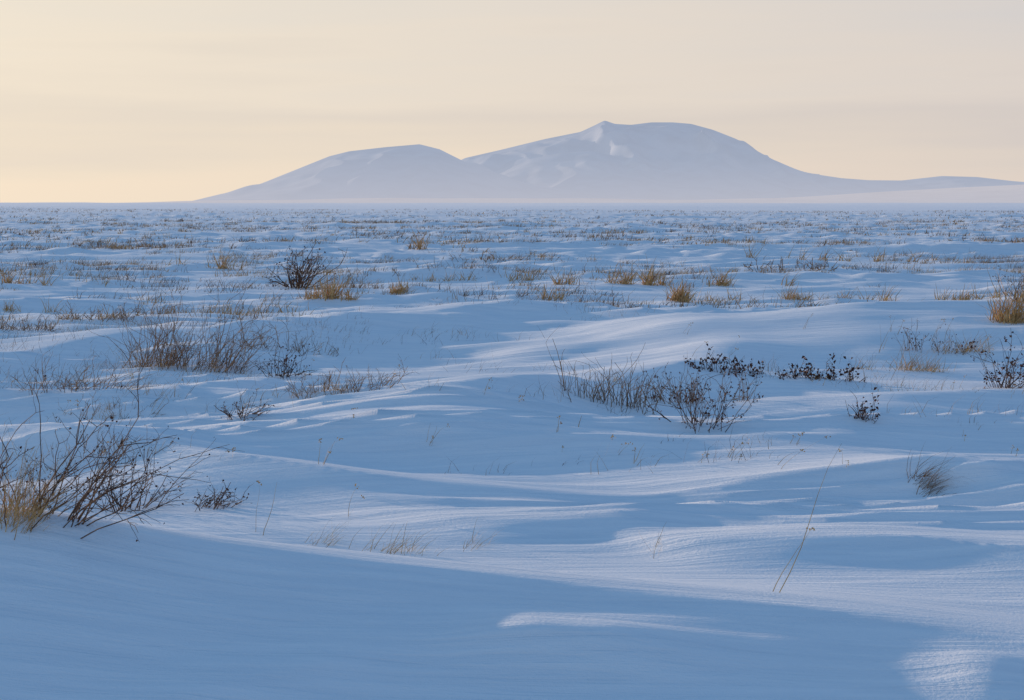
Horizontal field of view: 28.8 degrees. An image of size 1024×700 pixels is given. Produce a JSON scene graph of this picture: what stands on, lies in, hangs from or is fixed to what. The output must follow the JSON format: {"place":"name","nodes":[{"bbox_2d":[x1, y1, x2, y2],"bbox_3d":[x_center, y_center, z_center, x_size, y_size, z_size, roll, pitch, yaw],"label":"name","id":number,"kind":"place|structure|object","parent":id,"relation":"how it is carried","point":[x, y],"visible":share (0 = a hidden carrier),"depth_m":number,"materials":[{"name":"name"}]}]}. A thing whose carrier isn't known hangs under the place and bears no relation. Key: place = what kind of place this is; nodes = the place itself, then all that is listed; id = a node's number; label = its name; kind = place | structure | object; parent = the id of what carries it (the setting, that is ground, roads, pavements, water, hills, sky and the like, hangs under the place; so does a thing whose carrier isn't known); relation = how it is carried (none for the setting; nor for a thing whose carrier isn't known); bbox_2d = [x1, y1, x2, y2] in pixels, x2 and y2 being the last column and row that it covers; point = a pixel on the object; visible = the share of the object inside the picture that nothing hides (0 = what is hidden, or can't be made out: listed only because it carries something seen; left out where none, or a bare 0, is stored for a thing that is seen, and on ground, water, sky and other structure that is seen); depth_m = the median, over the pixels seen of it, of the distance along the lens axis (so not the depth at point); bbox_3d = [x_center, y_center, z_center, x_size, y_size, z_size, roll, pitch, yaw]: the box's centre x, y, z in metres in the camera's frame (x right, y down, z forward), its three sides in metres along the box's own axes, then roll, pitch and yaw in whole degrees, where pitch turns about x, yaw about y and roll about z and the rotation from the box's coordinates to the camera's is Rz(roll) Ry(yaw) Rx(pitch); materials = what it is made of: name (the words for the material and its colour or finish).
{"place":"outdoors","nodes":[
{"label":"outdoors","id":0,"kind":"place"},
{"bbox_2d":[82,399,131,418],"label":"dry grass tuft","id":1,"kind":"object","parent":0,"point":[108,409],"visible":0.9,"depth_m":14.75,"materials":[{"name":"brown plant"}]},
{"bbox_2d":[194,144,640,200],"bbox_3d":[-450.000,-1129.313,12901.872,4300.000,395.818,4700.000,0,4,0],"label":"snow mountain","id":2,"kind":"structure","parent":0,"point":[415,171],"depth_m":12028.19,"materials":[{"name":"white snow"}]},
{"bbox_2d":[0,202,1023,699],"bbox_3d":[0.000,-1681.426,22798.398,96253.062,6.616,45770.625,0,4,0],"label":"snow ground","id":3,"kind":"structure","parent":0,"point":[566,584],"depth_m":11.54,"materials":[{"name":"white snow"}]},
{"bbox_2d":[0,313,58,331],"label":"dwarf shrub","id":4,"kind":"object","parent":3,"relation":"on","point":[28,326],"visible":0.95,"depth_m":24.35,"materials":[{"name":"brown plant"}]},
{"bbox_2d":[2,295,68,313],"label":"dry grass tuft","id":5,"kind":"object","parent":3,"relation":"on","point":[11,307],"visible":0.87,"depth_m":29.11,"materials":[{"name":"brown plant"}]},
{"bbox_2d":[0,449,103,509],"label":"dwarf shrub","id":6,"kind":"object","parent":3,"relation":"on","point":[42,480],"visible":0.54,"depth_m":10.66,"materials":[{"name":"brown plant"}]},
{"bbox_2d":[0,440,106,539],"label":"dry grass tuft","id":7,"kind":"object","parent":3,"relation":"on","point":[11,505],"visible":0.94,"depth_m":6.82,"materials":[{"name":"brown plant"}]},
{"bbox_2d":[0,267,108,285],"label":"dry grass tuft","id":8,"kind":"object","parent":3,"relation":"on","point":[8,280],"visible":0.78,"depth_m":37.12,"materials":[{"name":"brown plant"}]},
{"bbox_2d":[10,346,154,394],"bbox_3d":[-3.311,0.141,15.483,1.168,0.479,0.535,0,4,0],"label":"dwarf shrub","id":9,"kind":"object","parent":3,"relation":"on","point":[75,384],"visible":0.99,"depth_m":15.44,"materials":[{"name":"brown plant"}]},
{"bbox_2d":[13,414,152,470],"bbox_3d":[-2.546,0.554,11.748,0.852,0.400,0.438,0,4,0],"label":"dwarf shrub","id":10,"kind":"object","parent":3,"relation":"on","point":[102,442],"visible":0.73,"depth_m":11.83,"materials":[{"name":"brown plant"}]},
{"bbox_2d":[48,303,131,320],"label":"dry grass tuft","id":11,"kind":"object","parent":3,"relation":"on","point":[90,312],"visible":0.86,"depth_m":25.61,"materials":[{"name":"brown plant"}]},
{"bbox_2d":[55,289,146,321],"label":"dwarf shrub","id":12,"kind":"object","parent":3,"relation":"on","point":[113,314],"visible":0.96,"depth_m":25.54,"materials":[{"name":"brown plant"}]},
{"bbox_2d":[11,416,196,512],"bbox_3d":[-2.088,0.619,10.404,0.922,0.563,0.578,-2,5,-30],"label":"dwarf shrub","id":13,"kind":"object","parent":3,"relation":"on","point":[141,493],"visible":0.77,"depth_m":10.47,"materials":[{"name":"brown plant"}]},
{"bbox_2d":[48,392,167,422],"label":"dwarf shrub","id":14,"kind":"object","parent":3,"relation":"on","point":[109,408],"visible":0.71,"depth_m":14.72,"materials":[{"name":"brown plant"}]},
{"bbox_2d":[0,360,244,542],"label":"dwarf shrub","id":15,"kind":"object","parent":3,"relation":"on","point":[77,507],"visible":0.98,"depth_m":6.85,"materials":[{"name":"brown plant"}]},
{"bbox_2d":[118,334,228,370],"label":"dry grass tuft","id":16,"kind":"object","parent":3,"relation":"on","point":[169,360],"visible":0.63,"depth_m":18.93,"materials":[{"name":"brown plant"}]},
{"bbox_2d":[87,273,301,373],"bbox_3d":[-3.005,-0.268,18.886,2.076,1.164,1.292,0,4,0],"label":"dwarf shrub","id":17,"kind":"object","parent":3,"relation":"on","point":[177,359],"visible":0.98,"depth_m":18.84,"materials":[{"name":"brown plant"}]},
{"bbox_2d":[165,242,252,269],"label":"dry grass tuft","id":18,"kind":"object","parent":3,"relation":"on","point":[224,265],"visible":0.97,"depth_m":44.99,"materials":[{"name":"brown plant"}]},
{"bbox_2d":[188,476,253,510],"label":"dwarf shrub","id":19,"kind":"object","parent":3,"relation":"on","point":[214,499],"visible":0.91,"depth_m":10.55,"materials":[{"name":"brown plant"}]},
{"bbox_2d":[214,388,276,420],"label":"dwarf shrub","id":20,"kind":"object","parent":3,"relation":"on","point":[239,414],"visible":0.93,"depth_m":13.76,"materials":[{"name":"brown plant"}]},
{"bbox_2d":[245,337,314,378],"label":"dwarf shrub","id":21,"kind":"object","parent":3,"relation":"on","point":[286,366],"visible":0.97,"depth_m":18.03,"materials":[{"name":"brown plant"}]},
{"bbox_2d":[229,309,338,356],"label":"dwarf shrub","id":22,"kind":"object","parent":3,"relation":"on","point":[298,346],"visible":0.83,"depth_m":20.32,"materials":[{"name":"brown plant"}]},
{"bbox_2d":[258,236,346,288],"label":"dwarf shrub","id":23,"kind":"object","parent":3,"relation":"on","point":[299,277],"visible":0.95,"depth_m":36.72,"materials":[{"name":"brown plant"}]},
{"bbox_2d":[291,375,352,399],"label":"dry grass tuft","id":24,"kind":"object","parent":3,"relation":"on","point":[328,387],"visible":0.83,"depth_m":14.96,"materials":[{"name":"brown plant"}]},
{"bbox_2d":[307,517,350,547],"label":"dry grass tuft","id":25,"kind":"object","parent":3,"relation":"on","point":[326,538],"visible":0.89,"depth_m":9.37,"materials":[{"name":"beige plant"}]},
{"bbox_2d":[318,437,342,464],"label":"dry stalk","id":26,"kind":"object","parent":3,"relation":"on","point":[327,451],"visible":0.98,"depth_m":11.16,"materials":[{"name":"brown plant"}]},
{"bbox_2d":[299,268,364,300],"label":"dry grass tuft","id":27,"kind":"object","parent":3,"relation":"on","point":[333,294],"visible":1,"depth_m":31.04,"materials":[{"name":"brown plant"}]},
{"bbox_2d":[266,356,418,398],"bbox_3d":[-1.273,0.223,14.916,1.118,0.372,0.534,-1,4,-16],"label":"dwarf shrub","id":28,"kind":"object","parent":3,"relation":"on","point":[326,386],"visible":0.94,"depth_m":14.94,"materials":[{"name":"brown plant"}]},
{"bbox_2d":[341,516,443,556],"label":"dry grass tuft","id":29,"kind":"object","parent":3,"relation":"on","point":[402,545],"visible":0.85,"depth_m":9.18,"materials":[{"name":"beige plant"}]},
{"bbox_2d":[388,275,413,294],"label":"dry grass tuft","id":30,"kind":"object","parent":3,"relation":"on","point":[394,290],"visible":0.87,"depth_m":33.27,"materials":[{"name":"brown plant"}]},
{"bbox_2d":[406,222,430,249],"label":"dry grass tuft","id":31,"kind":"object","parent":3,"relation":"on","point":[420,245],"visible":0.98,"depth_m":64.35,"materials":[{"name":"brown plant"}]},
{"bbox_2d":[463,518,499,550],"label":"dry grass tuft","id":32,"kind":"object","parent":3,"relation":"on","point":[478,541],"visible":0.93,"depth_m":9.31,"materials":[{"name":"beige plant"}]},
{"bbox_2d":[409,267,566,281],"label":"dry grass tuft","id":33,"kind":"object","parent":3,"relation":"on","point":[527,279],"visible":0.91,"depth_m":39.84,"materials":[{"name":"brown plant"}]},
{"bbox_2d":[448,250,562,262],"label":"dwarf shrub","id":34,"kind":"object","parent":3,"relation":"on","point":[499,257],"visible":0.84,"depth_m":54.38,"materials":[{"name":"brown plant"}]},
{"bbox_2d":[0,207,1023,478],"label":"tundra grass","id":35,"kind":"structure","parent":3,"relation":"on","point":[352,283],"depth_m":48.03,"materials":[{"name":"brown plant"}]},
{"bbox_2d":[531,282,566,300],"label":"dry grass tuft","id":36,"kind":"object","parent":3,"relation":"on","point":[544,292],"visible":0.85,"depth_m":32.18,"materials":[{"name":"brown plant"}]},
{"bbox_2d":[546,335,671,414],"bbox_3d":[0.728,0.152,14.840,0.882,0.691,0.656,-1,4,-14],"label":"dwarf shrub","id":37,"kind":"object","parent":3,"relation":"on","point":[597,392],"visible":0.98,"depth_m":14.78,"materials":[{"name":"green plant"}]},
{"bbox_2d":[547,253,673,285],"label":"dry grass tuft","id":38,"kind":"object","parent":3,"relation":"on","point":[649,279],"visible":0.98,"depth_m":37.84,"materials":[{"name":"brown plant"}]},
{"bbox_2d":[637,356,704,405],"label":"dwarf shrub","id":39,"kind":"object","parent":3,"relation":"on","point":[670,389],"visible":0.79,"depth_m":15.22,"materials":[{"name":"brown plant"}]},
{"bbox_2d":[659,274,703,302],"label":"dry grass tuft","id":40,"kind":"object","parent":3,"relation":"on","point":[678,295],"visible":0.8,"depth_m":30.68,"materials":[{"name":"brown plant"}]},
{"bbox_2d":[639,361,763,433],"bbox_3d":[1.204,0.314,13.012,0.842,0.477,0.514,3,5,32],"label":"dwarf shrub","id":41,"kind":"object","parent":3,"relation":"on","point":[703,415],"visible":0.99,"depth_m":12.99,"materials":[{"name":"brown plant"}]},
{"bbox_2d":[652,359,762,402],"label":"dwarf shrub","id":42,"kind":"object","parent":3,"relation":"on","point":[739,399],"visible":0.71,"depth_m":15.47,"materials":[{"name":"brown plant"}]},
{"bbox_2d":[685,344,765,376],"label":"dwarf shrub","id":43,"kind":"object","parent":3,"relation":"on","point":[735,365],"visible":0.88,"depth_m":16.76,"materials":[{"name":"brown plant"}]},
{"bbox_2d":[702,268,799,286],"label":"dry grass tuft","id":44,"kind":"object","parent":3,"relation":"on","point":[719,283],"visible":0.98,"depth_m":37.93,"materials":[{"name":"brown plant"}]},
{"bbox_2d":[741,257,839,270],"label":"dwarf shrub","id":45,"kind":"object","parent":3,"relation":"on","point":[803,266],"visible":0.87,"depth_m":46.21,"materials":[{"name":"brown plant"}]},
{"bbox_2d":[702,282,897,300],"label":"dry grass tuft","id":46,"kind":"object","parent":3,"relation":"on","point":[796,296],"visible":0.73,"depth_m":32.17,"materials":[{"name":"brown plant"}]},
{"bbox_2d":[779,436,830,468],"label":"dry stalk","id":47,"kind":"object","parent":3,"relation":"on","point":[796,454],"visible":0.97,"depth_m":11.38,"materials":[{"name":"brown plant"}]},
{"bbox_2d":[773,443,841,592],"bbox_3d":[1.049,0.615,7.141,0.253,0.570,0.050,1,4,17],"label":"dry stalk","id":48,"kind":"object","parent":3,"relation":"on","point":[802,542],"visible":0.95,"depth_m":7.15,"materials":[{"name":"brown plant"}]},
{"bbox_2d":[774,353,866,381],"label":"dwarf shrub","id":49,"kind":"object","parent":3,"relation":"on","point":[805,374],"visible":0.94,"depth_m":16.56,"materials":[{"name":"brown plant"}]},
{"bbox_2d":[744,239,935,261],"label":"dry grass tuft","id":50,"kind":"object","parent":3,"relation":"on","point":[849,260],"visible":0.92,"depth_m":57.53,"materials":[{"name":"brown plant"}]},
{"bbox_2d":[845,387,879,423],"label":"dwarf shrub","id":51,"kind":"object","parent":3,"relation":"on","point":[862,409],"visible":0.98,"depth_m":13.16,"materials":[{"name":"brown plant"}]},
{"bbox_2d":[849,338,956,372],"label":"dry grass tuft","id":52,"kind":"object","parent":3,"relation":"on","point":[925,368],"visible":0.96,"depth_m":17.90,"materials":[{"name":"brown plant"}]},
{"bbox_2d":[894,320,975,354],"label":"dwarf shrub","id":53,"kind":"object","parent":3,"relation":"on","point":[915,346],"visible":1,"depth_m":18.81,"materials":[{"name":"brown plant"}]},
{"bbox_2d":[907,450,964,496],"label":"dry grass tuft","id":54,"kind":"object","parent":3,"relation":"on","point":[929,479],"visible":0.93,"depth_m":10.79,"materials":[{"name":"brown plant"}]},
{"bbox_2d":[931,325,1003,354],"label":"dry grass tuft","id":55,"kind":"object","parent":3,"relation":"on","point":[968,346],"visible":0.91,"depth_m":18.82,"materials":[{"name":"brown plant"}]},
{"bbox_2d":[934,282,1006,299],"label":"dry grass tuft","id":56,"kind":"object","parent":3,"relation":"on","point":[966,297],"visible":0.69,"depth_m":32.46,"materials":[{"name":"brown plant"}]},
{"bbox_2d":[959,331,1023,388],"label":"dwarf shrub","id":57,"kind":"object","parent":3,"relation":"on","point":[1007,374],"visible":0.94,"depth_m":16.16,"materials":[{"name":"brown plant"}]},
{"bbox_2d":[980,266,1023,324],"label":"dry grass tuft","id":58,"kind":"object","parent":3,"relation":"on","point":[1015,316],"visible":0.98,"depth_m":20.13,"materials":[{"name":"yellow plant"}]},
{"bbox_2d":[992,266,1023,301],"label":"dwarf shrub","id":59,"kind":"object","parent":3,"relation":"on","point":[1008,279],"visible":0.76,"depth_m":21.16,"materials":[{"name":"brown plant"}]},
{"bbox_2d":[0,0,1023,202],"label":"sky","id":60,"kind":"structure","parent":0,"point":[102,101],"materials":[{"name":"beige"}]},
{"bbox_2d":[134,185,1023,202],"bbox_3d":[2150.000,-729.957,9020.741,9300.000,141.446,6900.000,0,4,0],"label":"snowfield slope","id":61,"kind":"structure","parent":0,"point":[1001,194],"depth_m":8876.19,"materials":[{"name":"white snow"}]},
{"bbox_2d":[462,121,931,199],"bbox_3d":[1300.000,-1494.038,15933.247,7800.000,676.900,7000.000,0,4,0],"label":"snow mountain","id":62,"kind":"structure","parent":0,"point":[667,161],"depth_m":14593.30,"materials":[{"name":"white snow"}]},
{"bbox_2d":[873,176,1023,188],"bbox_3d":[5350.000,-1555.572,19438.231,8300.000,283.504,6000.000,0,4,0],"label":"distant hill","id":63,"kind":"structure","parent":0,"point":[939,182],"depth_m":19006.67,"materials":[{"name":"white snow"}]}
]}

